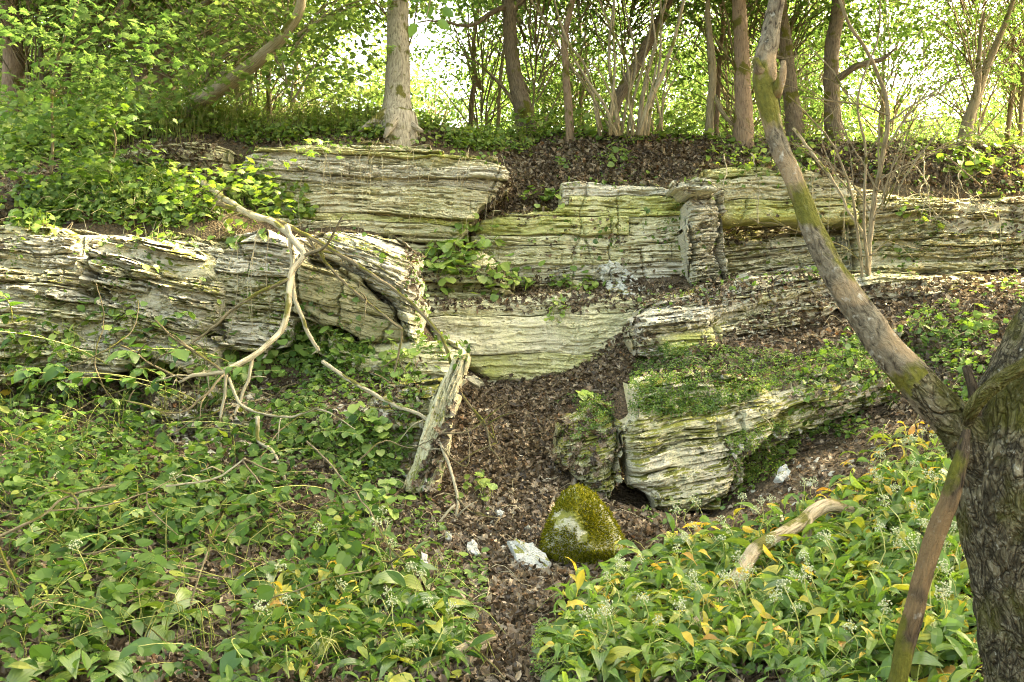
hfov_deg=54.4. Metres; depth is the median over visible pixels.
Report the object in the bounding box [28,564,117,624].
leafy shoot
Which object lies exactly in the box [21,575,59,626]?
leafy shoot
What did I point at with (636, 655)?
wild garlic
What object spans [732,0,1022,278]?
bare shrub
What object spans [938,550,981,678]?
ground cover
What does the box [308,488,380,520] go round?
leafy shoot
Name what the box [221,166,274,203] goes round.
ledge herb
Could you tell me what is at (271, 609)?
wild garlic
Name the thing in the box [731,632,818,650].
wild garlic
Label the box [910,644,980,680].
wild garlic
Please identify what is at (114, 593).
ground cover
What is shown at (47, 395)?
wild garlic
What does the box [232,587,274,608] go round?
wild garlic
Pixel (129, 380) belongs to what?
leafy shoot
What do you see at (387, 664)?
wild garlic
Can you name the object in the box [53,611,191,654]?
leafy shoot
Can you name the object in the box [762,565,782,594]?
wild garlic
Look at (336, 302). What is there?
rock block
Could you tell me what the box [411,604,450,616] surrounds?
wild garlic
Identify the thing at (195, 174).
maple sapling
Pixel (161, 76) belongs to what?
broadleaf tree
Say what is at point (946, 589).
wild garlic
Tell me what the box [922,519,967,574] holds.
wild garlic
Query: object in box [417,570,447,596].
wild garlic
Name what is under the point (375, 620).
wild garlic
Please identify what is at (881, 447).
wild garlic
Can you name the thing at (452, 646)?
wild garlic
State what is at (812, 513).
fallen limb
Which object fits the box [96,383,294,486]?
tangled twig
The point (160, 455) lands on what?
leafy shoot
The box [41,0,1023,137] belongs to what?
sky
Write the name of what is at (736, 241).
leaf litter
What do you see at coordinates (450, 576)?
ground cover
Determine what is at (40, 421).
wild garlic
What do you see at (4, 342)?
leafy shoot
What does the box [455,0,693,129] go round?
wood tree
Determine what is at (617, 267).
rubble
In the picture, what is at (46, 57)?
wood tree
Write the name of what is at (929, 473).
wild garlic
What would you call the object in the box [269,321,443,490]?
ground cover
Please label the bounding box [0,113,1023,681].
ground
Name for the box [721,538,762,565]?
wild garlic
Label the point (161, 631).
wild garlic
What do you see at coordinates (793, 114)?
broadleaf tree
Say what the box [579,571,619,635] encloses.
wild garlic
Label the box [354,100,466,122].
tree
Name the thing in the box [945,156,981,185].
hanging twig
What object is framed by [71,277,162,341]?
ledge herb
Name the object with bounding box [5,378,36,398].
wild garlic
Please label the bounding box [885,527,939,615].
wild garlic
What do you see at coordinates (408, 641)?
wild garlic
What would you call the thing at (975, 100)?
broadleaf tree
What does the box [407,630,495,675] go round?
short log
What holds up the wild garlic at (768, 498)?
on the ground at (636, 499)
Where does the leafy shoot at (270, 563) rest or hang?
on the ground at (636, 499)
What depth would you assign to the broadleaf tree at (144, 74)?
13.13 m
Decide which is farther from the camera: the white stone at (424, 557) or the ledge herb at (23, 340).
the ledge herb at (23, 340)
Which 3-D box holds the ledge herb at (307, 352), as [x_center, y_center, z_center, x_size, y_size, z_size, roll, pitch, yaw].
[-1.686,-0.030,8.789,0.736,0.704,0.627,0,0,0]
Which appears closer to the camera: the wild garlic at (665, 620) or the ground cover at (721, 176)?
the wild garlic at (665, 620)
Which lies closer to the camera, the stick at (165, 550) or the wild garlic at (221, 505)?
the stick at (165, 550)
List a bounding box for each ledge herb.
[6,317,108,366]
[10,207,60,236]
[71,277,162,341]
[97,198,210,232]
[103,332,203,382]
[116,221,203,253]
[207,218,267,249]
[213,329,288,382]
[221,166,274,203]
[234,154,275,183]
[277,312,353,371]
[304,401,404,465]
[349,330,426,384]
[355,474,415,529]
[423,224,513,294]
[434,210,496,241]
[462,472,497,500]
[484,260,544,301]
[507,185,564,211]
[527,265,605,293]
[543,294,570,322]
[576,389,593,405]
[888,198,943,235]
[957,143,1003,176]
[958,304,998,336]
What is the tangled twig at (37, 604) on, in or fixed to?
on the ground at (636, 499)
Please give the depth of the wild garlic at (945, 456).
6.55 m
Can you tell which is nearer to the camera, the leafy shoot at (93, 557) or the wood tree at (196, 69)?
the leafy shoot at (93, 557)
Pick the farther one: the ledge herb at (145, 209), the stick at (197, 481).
the ledge herb at (145, 209)
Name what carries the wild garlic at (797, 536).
on the ground at (636, 499)
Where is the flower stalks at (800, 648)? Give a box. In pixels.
[522,426,980,681]
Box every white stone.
[421,552,427,562]
[445,531,451,540]
[467,539,481,557]
[495,508,503,518]
[773,464,790,482]
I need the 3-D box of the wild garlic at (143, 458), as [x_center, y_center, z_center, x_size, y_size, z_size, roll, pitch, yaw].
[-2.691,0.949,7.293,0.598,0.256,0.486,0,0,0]
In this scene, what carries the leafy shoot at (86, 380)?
on the ground at (636, 499)
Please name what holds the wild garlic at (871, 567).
on the ground at (636, 499)
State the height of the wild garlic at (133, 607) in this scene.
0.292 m
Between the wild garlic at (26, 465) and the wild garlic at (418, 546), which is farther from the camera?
the wild garlic at (26, 465)
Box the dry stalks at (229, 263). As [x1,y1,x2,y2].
[66,216,296,347]
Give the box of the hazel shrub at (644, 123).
[531,0,729,135]
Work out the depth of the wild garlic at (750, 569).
4.97 m
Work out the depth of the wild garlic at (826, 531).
5.72 m
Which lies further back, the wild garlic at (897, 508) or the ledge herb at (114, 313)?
the ledge herb at (114, 313)
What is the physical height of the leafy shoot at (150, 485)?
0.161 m
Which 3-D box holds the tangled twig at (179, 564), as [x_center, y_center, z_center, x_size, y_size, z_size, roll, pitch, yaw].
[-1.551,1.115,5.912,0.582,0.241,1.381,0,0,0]
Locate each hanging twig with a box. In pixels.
[705,154,726,206]
[750,153,759,223]
[909,161,929,214]
[919,175,957,229]
[922,151,930,223]
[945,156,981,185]
[957,155,985,218]
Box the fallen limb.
[675,498,864,641]
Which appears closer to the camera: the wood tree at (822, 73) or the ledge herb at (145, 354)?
the ledge herb at (145, 354)
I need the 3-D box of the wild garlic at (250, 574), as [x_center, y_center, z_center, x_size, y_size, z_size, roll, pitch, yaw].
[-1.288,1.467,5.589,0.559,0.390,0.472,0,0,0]
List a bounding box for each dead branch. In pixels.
[216,201,515,471]
[321,360,506,530]
[792,127,862,237]
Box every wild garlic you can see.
[0,382,33,397]
[0,393,43,405]
[0,410,32,454]
[0,463,31,475]
[0,521,54,565]
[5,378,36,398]
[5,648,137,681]
[11,415,33,429]
[12,542,90,562]
[16,417,72,441]
[18,618,110,661]
[30,501,86,525]
[38,438,90,460]
[41,619,107,641]
[44,391,67,401]
[45,655,140,681]
[55,661,140,681]
[57,498,129,530]
[58,392,79,409]
[64,430,103,440]
[65,539,117,602]
[73,489,116,504]
[80,590,135,636]
[84,470,128,491]
[90,625,168,681]
[99,599,220,653]
[115,505,190,531]
[117,582,205,635]
[120,519,167,538]
[121,590,220,632]
[126,587,212,630]
[137,456,166,467]
[142,472,219,531]
[166,491,224,513]
[180,447,235,468]
[182,478,248,496]
[185,527,250,552]
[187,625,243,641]
[204,477,245,529]
[222,599,315,681]
[230,571,294,587]
[231,661,298,680]
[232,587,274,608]
[235,567,322,598]
[238,476,294,503]
[241,481,275,497]
[245,560,315,623]
[245,662,295,681]
[246,566,292,598]
[248,658,313,681]
[260,609,353,635]
[272,569,317,606]
[279,593,331,663]
[281,542,330,558]
[294,637,343,681]
[298,629,329,680]
[307,523,324,567]
[312,525,338,544]
[314,602,362,615]
[321,568,410,611]
[323,534,352,562]
[327,658,419,681]
[335,578,348,632]
[340,617,382,638]
[343,634,395,654]
[350,549,370,569]
[351,516,436,603]
[357,518,416,581]
[357,638,432,680]
[358,591,415,612]
[360,538,423,590]
[361,505,418,566]
[362,586,391,657]
[362,641,410,655]
[364,594,469,677]
[379,656,414,679]
[381,561,469,603]
[381,597,470,679]
[384,592,440,627]
[388,569,466,630]
[392,623,480,640]
[402,616,442,639]
[404,599,475,624]
[407,616,477,646]
[410,541,443,573]
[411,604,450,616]
[415,604,487,616]
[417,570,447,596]
[418,598,488,618]
[420,617,482,650]
[420,625,454,638]
[425,602,469,673]
[437,607,478,619]
[529,636,598,657]
[535,629,607,652]
[539,637,619,681]
[545,624,614,638]
[548,646,649,681]
[556,639,627,681]
[574,554,659,609]
[575,605,610,681]
[578,606,633,681]
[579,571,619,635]
[589,559,638,627]
[595,591,652,681]
[596,582,644,613]
[597,613,632,637]
[600,599,642,680]
[600,653,673,681]
[611,630,678,642]
[612,615,686,679]
[614,642,676,681]
[617,554,645,585]
[647,544,692,612]
[650,591,677,608]
[652,521,698,579]
[652,570,703,633]
[654,497,726,559]
[660,532,692,593]
[662,580,701,621]
[664,537,704,554]
[665,504,700,550]
[668,569,729,632]
[671,494,708,546]
[672,596,693,643]
[682,534,725,584]
[683,492,747,545]
[685,545,736,561]
[697,635,731,658]
[701,497,764,568]
[701,521,754,542]
[702,575,750,606]
[704,515,732,565]
[711,572,745,632]
[711,642,763,681]
[715,569,802,657]
[716,527,751,544]
[718,593,785,622]
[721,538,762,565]
[726,563,755,620]
[730,535,781,572]
[731,550,747,598]
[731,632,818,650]
[733,505,760,546]
[734,582,775,594]
[737,569,778,615]
[749,494,775,540]
[749,505,783,532]
[760,528,834,604]
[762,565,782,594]
[769,544,793,557]
[769,589,782,614]
[774,534,836,558]
[776,579,845,681]
[777,655,795,666]
[781,592,811,618]
[781,595,804,623]
[783,551,826,613]
[784,477,808,520]
[785,570,797,596]
[785,601,801,637]
[797,571,854,651]
[800,477,817,513]
[801,562,852,635]
[806,651,942,681]
[811,529,860,551]
[811,620,877,681]
[812,521,885,613]
[812,559,854,586]
[813,524,894,543]
[815,522,878,543]
[816,480,849,493]
[825,564,888,591]
[827,664,879,681]
[828,534,872,556]
[829,449,885,495]
[830,517,869,542]
[830,598,959,681]
[831,475,883,529]
[833,592,890,618]
[838,451,863,463]
[839,538,892,576]
[841,494,901,581]
[850,579,887,601]
[854,588,975,672]
[859,450,876,462]
[861,468,884,476]
[861,558,948,644]
[864,485,903,501]
[864,538,909,584]
[865,645,961,660]
[866,482,900,529]
[867,433,916,452]
[867,467,925,531]
[874,437,907,456]
[883,584,973,630]
[885,434,917,474]
[885,438,909,483]
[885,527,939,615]
[887,458,918,522]
[888,426,907,436]
[890,499,922,538]
[891,415,918,443]
[891,427,926,471]
[892,520,972,597]
[893,581,979,655]
[897,469,947,492]
[899,518,956,569]
[905,478,917,494]
[905,532,962,599]
[909,541,970,597]
[910,468,939,534]
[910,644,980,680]
[921,473,939,528]
[922,451,946,468]
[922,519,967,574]
[929,431,938,452]
[933,575,972,594]
[941,565,975,638]
[962,626,976,634]
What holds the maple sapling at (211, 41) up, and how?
on the ground at (636, 499)
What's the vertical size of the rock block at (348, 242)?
1.125 m
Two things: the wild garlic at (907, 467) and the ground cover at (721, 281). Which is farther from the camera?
the ground cover at (721, 281)
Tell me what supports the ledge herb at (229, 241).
on the rock block at (244, 334)
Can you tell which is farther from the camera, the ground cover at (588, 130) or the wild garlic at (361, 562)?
the ground cover at (588, 130)
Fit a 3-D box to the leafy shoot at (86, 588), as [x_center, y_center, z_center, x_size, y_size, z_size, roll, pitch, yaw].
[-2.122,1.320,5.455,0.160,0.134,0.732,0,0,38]
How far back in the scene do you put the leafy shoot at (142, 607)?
4.94 m
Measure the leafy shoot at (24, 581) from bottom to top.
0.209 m
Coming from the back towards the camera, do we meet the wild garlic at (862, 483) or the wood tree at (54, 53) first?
the wood tree at (54, 53)
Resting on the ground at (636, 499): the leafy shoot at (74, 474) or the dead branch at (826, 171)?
the leafy shoot at (74, 474)
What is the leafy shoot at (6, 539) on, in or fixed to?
on the ground at (636, 499)
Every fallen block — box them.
[618,371,788,513]
[792,369,893,428]
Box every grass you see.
[0,302,256,463]
[0,415,364,659]
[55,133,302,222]
[83,65,383,149]
[419,99,542,147]
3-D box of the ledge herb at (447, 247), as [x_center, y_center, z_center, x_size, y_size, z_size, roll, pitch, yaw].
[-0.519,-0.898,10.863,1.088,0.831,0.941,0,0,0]
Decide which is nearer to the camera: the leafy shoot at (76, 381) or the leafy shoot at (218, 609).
the leafy shoot at (218, 609)
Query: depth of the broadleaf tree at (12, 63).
13.90 m
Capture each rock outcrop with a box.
[0,221,104,329]
[0,273,236,385]
[75,237,228,344]
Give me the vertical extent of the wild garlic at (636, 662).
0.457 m
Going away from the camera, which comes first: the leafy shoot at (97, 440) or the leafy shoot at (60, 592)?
the leafy shoot at (60, 592)
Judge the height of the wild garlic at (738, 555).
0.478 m
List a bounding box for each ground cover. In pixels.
[0,77,223,168]
[0,132,4,205]
[0,144,224,227]
[0,221,412,362]
[0,349,404,555]
[0,382,15,661]
[0,495,369,673]
[0,635,447,681]
[210,101,550,156]
[212,172,318,224]
[220,505,494,681]
[243,132,505,164]
[252,560,359,656]
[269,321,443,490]
[374,464,490,608]
[409,330,470,370]
[410,249,431,327]
[510,107,1023,146]
[515,180,1020,283]
[529,611,598,676]
[535,435,979,681]
[550,126,1023,183]
[550,629,983,681]
[556,158,1023,192]
[557,391,616,460]
[627,340,882,418]
[628,439,798,523]
[637,266,854,312]
[724,417,805,487]
[788,268,1023,440]
[930,500,982,681]
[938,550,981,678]
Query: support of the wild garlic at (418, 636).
on the ground at (636, 499)
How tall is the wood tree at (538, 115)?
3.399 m
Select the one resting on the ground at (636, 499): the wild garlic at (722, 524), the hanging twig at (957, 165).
the wild garlic at (722, 524)
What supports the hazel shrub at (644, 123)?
on the ground at (636, 499)
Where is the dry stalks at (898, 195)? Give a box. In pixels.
[751,170,1003,270]
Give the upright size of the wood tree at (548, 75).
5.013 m
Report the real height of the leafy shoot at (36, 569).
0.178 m
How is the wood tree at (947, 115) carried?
on the ground at (636, 499)
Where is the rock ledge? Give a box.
[673,268,825,328]
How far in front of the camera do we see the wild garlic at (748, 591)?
5.13 m
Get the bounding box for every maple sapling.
[0,0,208,177]
[0,93,222,199]
[115,0,396,124]
[134,134,345,229]
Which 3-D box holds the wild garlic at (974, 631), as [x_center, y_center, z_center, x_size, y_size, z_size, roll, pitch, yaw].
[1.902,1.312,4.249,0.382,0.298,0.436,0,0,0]
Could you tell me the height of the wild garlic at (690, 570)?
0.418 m
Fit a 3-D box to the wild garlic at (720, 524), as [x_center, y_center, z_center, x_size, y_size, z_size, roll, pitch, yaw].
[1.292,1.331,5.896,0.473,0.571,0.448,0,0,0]
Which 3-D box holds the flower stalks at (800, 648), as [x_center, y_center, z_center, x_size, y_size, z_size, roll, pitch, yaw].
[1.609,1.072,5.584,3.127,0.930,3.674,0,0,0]
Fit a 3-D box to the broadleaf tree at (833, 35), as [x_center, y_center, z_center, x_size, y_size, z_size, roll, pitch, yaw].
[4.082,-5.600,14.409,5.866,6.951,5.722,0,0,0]
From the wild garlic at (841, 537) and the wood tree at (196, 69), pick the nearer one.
the wild garlic at (841, 537)
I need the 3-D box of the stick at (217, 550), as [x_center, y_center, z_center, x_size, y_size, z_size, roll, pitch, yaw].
[-1.642,1.169,5.201,0.304,0.474,0.413,0,0,0]
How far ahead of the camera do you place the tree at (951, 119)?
34.73 m
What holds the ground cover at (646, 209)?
on the ground at (636, 499)
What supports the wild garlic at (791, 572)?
on the ground at (636, 499)
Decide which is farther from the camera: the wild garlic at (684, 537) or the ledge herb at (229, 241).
the ledge herb at (229, 241)
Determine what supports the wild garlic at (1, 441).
on the ground at (636, 499)
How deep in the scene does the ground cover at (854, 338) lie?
8.64 m
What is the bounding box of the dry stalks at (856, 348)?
[654,272,1019,442]
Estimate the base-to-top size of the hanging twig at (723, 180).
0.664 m
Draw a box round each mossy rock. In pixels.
[334,377,442,477]
[552,398,622,499]
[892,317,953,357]
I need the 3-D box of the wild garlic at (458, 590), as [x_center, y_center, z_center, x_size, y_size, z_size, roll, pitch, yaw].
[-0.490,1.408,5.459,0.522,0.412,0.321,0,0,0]
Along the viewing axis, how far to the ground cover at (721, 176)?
11.96 m
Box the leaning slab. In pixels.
[403,353,470,494]
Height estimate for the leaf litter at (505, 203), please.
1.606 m
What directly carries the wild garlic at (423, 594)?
on the ground at (636, 499)
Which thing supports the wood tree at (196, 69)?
on the ground at (636, 499)
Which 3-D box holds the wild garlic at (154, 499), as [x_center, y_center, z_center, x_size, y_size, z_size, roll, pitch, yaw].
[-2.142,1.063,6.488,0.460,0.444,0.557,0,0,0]
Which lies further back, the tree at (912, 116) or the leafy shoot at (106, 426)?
the tree at (912, 116)
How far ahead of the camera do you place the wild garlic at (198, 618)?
5.01 m
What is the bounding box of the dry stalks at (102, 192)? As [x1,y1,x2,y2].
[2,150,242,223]
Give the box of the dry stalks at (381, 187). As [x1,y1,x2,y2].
[279,137,504,243]
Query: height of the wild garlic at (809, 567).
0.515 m
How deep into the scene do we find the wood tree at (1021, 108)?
15.20 m
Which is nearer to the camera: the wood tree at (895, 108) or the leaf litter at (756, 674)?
the leaf litter at (756, 674)
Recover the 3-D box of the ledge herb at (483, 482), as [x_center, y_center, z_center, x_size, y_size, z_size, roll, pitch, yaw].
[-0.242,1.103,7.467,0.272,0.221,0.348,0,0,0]
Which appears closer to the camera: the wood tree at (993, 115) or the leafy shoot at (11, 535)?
the leafy shoot at (11, 535)
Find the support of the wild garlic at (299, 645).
on the ground at (636, 499)
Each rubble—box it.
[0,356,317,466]
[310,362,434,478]
[422,393,587,593]
[595,260,640,295]
[641,275,1023,390]
[730,420,875,504]
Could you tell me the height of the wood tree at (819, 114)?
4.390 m
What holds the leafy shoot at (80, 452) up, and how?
on the ground at (636, 499)
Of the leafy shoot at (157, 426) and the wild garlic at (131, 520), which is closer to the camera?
the wild garlic at (131, 520)
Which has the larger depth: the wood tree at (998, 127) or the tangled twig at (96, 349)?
the wood tree at (998, 127)
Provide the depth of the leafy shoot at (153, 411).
7.67 m
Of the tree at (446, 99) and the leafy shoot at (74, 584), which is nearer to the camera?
the leafy shoot at (74, 584)
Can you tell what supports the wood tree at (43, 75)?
on the ground at (636, 499)
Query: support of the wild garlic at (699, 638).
on the ground at (636, 499)
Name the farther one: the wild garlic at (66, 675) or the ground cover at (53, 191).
the ground cover at (53, 191)
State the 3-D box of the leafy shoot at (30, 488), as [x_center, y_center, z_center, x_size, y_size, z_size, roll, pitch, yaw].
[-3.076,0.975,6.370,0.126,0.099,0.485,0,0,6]
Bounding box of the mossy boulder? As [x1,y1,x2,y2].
[538,482,627,565]
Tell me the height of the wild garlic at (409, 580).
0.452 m
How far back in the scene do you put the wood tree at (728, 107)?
19.02 m
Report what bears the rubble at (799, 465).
on the ground at (636, 499)
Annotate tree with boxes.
[0,0,174,115]
[0,0,250,122]
[0,0,324,114]
[0,4,277,114]
[0,6,175,116]
[0,17,90,98]
[0,34,199,116]
[18,0,476,125]
[19,0,242,115]
[22,0,379,111]
[51,0,307,116]
[54,0,432,118]
[91,0,376,114]
[145,0,419,109]
[172,0,383,116]
[177,3,434,117]
[195,17,430,118]
[328,37,551,130]
[332,0,494,145]
[348,0,623,129]
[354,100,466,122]
[410,37,603,130]
[411,0,652,133]
[414,75,483,124]
[430,0,706,129]
[435,0,574,129]
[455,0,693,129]
[458,48,605,126]
[464,46,608,130]
[466,47,726,133]
[482,43,637,130]
[499,0,764,131]
[505,25,783,136]
[526,0,656,142]
[527,0,688,129]
[545,0,942,137]
[588,93,694,130]
[589,6,818,133]
[616,9,823,131]
[625,0,929,141]
[626,2,860,138]
[628,0,812,134]
[628,0,865,135]
[635,12,878,138]
[647,0,882,142]
[676,0,921,139]
[682,1,941,136]
[691,0,733,137]
[695,0,845,148]
[696,73,902,140]
[752,0,1023,681]
[754,66,933,141]
[758,0,1019,139]
[820,63,1017,142]
[841,0,1023,140]
[845,0,1023,118]
[849,92,949,140]
[855,86,1023,140]
[867,96,1015,141]
[895,0,1023,144]
[899,114,1015,139]
[901,32,1019,143]
[916,1,1023,144]
[942,22,1023,141]
[951,0,1023,144]
[951,91,1023,139]
[988,21,1022,129]
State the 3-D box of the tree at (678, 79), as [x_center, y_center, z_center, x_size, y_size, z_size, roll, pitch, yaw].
[6.380,-6.750,32.464,8.603,8.242,8.602,0,0,0]
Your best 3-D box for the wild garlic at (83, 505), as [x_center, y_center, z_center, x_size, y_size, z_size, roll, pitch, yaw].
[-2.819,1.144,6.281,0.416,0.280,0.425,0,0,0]
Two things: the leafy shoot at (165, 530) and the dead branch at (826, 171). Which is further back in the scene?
the dead branch at (826, 171)
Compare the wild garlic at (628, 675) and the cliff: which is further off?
the cliff
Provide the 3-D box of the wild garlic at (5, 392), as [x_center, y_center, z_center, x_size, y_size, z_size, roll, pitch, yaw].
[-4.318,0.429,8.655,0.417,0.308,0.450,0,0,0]
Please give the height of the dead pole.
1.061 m
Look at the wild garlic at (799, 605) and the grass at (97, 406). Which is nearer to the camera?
the wild garlic at (799, 605)
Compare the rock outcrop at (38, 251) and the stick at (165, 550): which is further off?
the rock outcrop at (38, 251)
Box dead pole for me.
[887,428,970,681]
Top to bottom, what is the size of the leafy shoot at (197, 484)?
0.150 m
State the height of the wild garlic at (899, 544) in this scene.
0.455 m
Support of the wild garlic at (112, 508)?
on the ground at (636, 499)
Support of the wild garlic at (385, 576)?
on the ground at (636, 499)
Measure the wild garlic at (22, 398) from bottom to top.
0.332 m
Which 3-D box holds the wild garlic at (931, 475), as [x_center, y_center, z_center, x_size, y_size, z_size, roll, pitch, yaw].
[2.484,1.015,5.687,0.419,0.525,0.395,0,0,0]
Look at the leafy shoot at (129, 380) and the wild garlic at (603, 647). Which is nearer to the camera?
the wild garlic at (603, 647)
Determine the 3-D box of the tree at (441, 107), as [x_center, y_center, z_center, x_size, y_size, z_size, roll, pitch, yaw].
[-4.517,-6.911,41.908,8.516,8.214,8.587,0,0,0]
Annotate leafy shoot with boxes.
[0,291,23,329]
[0,315,86,341]
[0,328,17,351]
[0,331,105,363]
[0,361,124,397]
[0,409,111,435]
[0,479,130,493]
[0,511,18,517]
[0,537,43,554]
[0,568,36,590]
[0,594,91,621]
[2,605,46,625]
[3,503,138,552]
[5,532,88,556]
[5,594,79,609]
[11,371,207,408]
[11,487,44,496]
[13,365,40,401]
[16,552,218,601]
[16,558,59,595]
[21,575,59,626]
[25,579,109,648]
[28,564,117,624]
[29,375,195,408]
[34,518,186,562]
[36,363,71,395]
[43,430,82,450]
[44,444,99,462]
[48,349,99,362]
[51,545,132,593]
[52,372,167,399]
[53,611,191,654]
[55,382,83,412]
[57,346,82,375]
[65,533,112,548]
[67,472,115,478]
[67,562,196,585]
[72,408,151,419]
[73,437,125,450]
[73,562,178,592]
[78,501,275,553]
[86,523,203,557]
[86,530,155,573]
[89,550,156,565]
[90,422,122,444]
[91,395,123,417]
[94,398,173,419]
[104,343,249,389]
[104,553,148,636]
[114,543,137,574]
[117,431,145,445]
[118,446,145,485]
[119,637,212,663]
[120,507,160,522]
[127,453,225,467]
[127,590,157,631]
[130,368,176,409]
[131,311,195,344]
[136,661,192,681]
[140,409,159,419]
[141,482,197,492]
[151,421,277,443]
[152,416,243,439]
[168,598,257,628]
[179,427,266,447]
[184,473,216,488]
[202,366,246,393]
[202,369,286,392]
[206,637,306,665]
[207,623,287,651]
[208,431,263,442]
[215,638,252,678]
[223,556,297,598]
[227,374,243,395]
[236,373,269,387]
[236,484,343,506]
[239,385,293,397]
[253,345,375,366]
[260,396,324,411]
[261,447,340,460]
[264,470,361,484]
[300,430,363,443]
[303,478,344,488]
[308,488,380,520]
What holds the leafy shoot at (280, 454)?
on the ground at (636, 499)
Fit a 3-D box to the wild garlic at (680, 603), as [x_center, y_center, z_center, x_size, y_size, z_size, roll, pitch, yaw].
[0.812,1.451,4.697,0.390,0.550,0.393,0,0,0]
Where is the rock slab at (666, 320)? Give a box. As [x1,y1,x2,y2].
[627,306,711,338]
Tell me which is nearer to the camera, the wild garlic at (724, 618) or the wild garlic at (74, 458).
the wild garlic at (724, 618)
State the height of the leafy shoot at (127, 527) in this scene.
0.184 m
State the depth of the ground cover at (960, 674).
3.92 m
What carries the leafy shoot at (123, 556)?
on the ground at (636, 499)
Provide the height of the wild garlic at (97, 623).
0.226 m
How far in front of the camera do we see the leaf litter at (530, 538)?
6.65 m
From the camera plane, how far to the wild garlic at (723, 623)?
4.92 m
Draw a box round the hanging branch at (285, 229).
[120,180,354,486]
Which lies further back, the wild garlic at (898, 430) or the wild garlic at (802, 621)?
the wild garlic at (898, 430)
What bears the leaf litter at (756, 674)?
on the ground at (636, 499)
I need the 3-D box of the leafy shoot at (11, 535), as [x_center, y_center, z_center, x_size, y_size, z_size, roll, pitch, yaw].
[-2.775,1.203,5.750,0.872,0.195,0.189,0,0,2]
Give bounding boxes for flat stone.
[507,538,550,570]
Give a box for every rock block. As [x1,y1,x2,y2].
[212,228,312,358]
[293,261,412,346]
[300,230,430,342]
[317,333,468,385]
[655,326,722,359]
[744,371,840,455]
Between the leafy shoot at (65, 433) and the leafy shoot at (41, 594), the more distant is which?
the leafy shoot at (65, 433)
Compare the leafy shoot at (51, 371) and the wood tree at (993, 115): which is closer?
the leafy shoot at (51, 371)
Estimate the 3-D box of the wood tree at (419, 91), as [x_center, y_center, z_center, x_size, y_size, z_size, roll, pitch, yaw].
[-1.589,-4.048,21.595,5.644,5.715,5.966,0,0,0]
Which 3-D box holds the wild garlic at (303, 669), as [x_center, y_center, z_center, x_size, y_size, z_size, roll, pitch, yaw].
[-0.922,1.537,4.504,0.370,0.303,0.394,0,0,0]
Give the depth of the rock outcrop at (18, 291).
8.59 m
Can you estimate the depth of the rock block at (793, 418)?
8.14 m
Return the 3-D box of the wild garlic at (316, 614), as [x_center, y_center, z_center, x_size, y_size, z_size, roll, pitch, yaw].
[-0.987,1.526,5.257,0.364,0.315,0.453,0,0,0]
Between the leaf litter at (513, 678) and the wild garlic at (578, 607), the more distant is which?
the wild garlic at (578, 607)
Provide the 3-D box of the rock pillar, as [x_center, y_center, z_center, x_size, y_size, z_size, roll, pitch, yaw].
[2.105,-1.130,11.111,0.508,1.111,1.044,0,0,0]
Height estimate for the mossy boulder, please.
0.594 m
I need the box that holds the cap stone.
[666,177,719,201]
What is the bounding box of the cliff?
[68,139,1023,456]
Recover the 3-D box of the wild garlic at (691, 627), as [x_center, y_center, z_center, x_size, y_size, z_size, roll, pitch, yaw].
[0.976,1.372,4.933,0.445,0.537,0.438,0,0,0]
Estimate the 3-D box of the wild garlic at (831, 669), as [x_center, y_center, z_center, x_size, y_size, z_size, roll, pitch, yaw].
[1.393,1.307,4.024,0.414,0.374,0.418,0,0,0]
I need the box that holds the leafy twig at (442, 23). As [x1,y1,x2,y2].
[408,0,453,36]
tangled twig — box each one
[12,578,160,612]
[19,357,221,446]
[38,301,138,378]
[94,283,114,406]
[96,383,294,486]
[161,491,321,575]
[243,403,356,487]
[358,438,433,460]
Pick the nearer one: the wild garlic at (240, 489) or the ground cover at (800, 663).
the ground cover at (800, 663)
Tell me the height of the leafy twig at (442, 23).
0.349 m
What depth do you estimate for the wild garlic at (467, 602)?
5.43 m
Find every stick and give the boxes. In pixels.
[0,484,115,541]
[0,546,83,669]
[44,465,192,534]
[76,514,255,574]
[143,569,370,642]
[160,513,226,619]
[166,458,245,486]
[242,458,332,512]
[306,441,427,579]
[464,639,505,681]
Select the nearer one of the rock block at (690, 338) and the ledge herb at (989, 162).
the rock block at (690, 338)
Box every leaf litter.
[0,114,510,227]
[0,218,10,678]
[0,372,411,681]
[0,665,977,681]
[255,356,427,493]
[359,314,707,681]
[388,479,646,601]
[400,245,647,314]
[459,176,1023,297]
[469,130,1023,225]
[507,535,534,564]
[559,409,959,681]
[637,270,853,306]
[642,271,1023,445]
[948,165,1023,681]
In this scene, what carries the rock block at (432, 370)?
on the ground at (636, 499)
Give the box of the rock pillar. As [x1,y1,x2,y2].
[677,188,727,285]
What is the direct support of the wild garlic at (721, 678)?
on the ground at (636, 499)

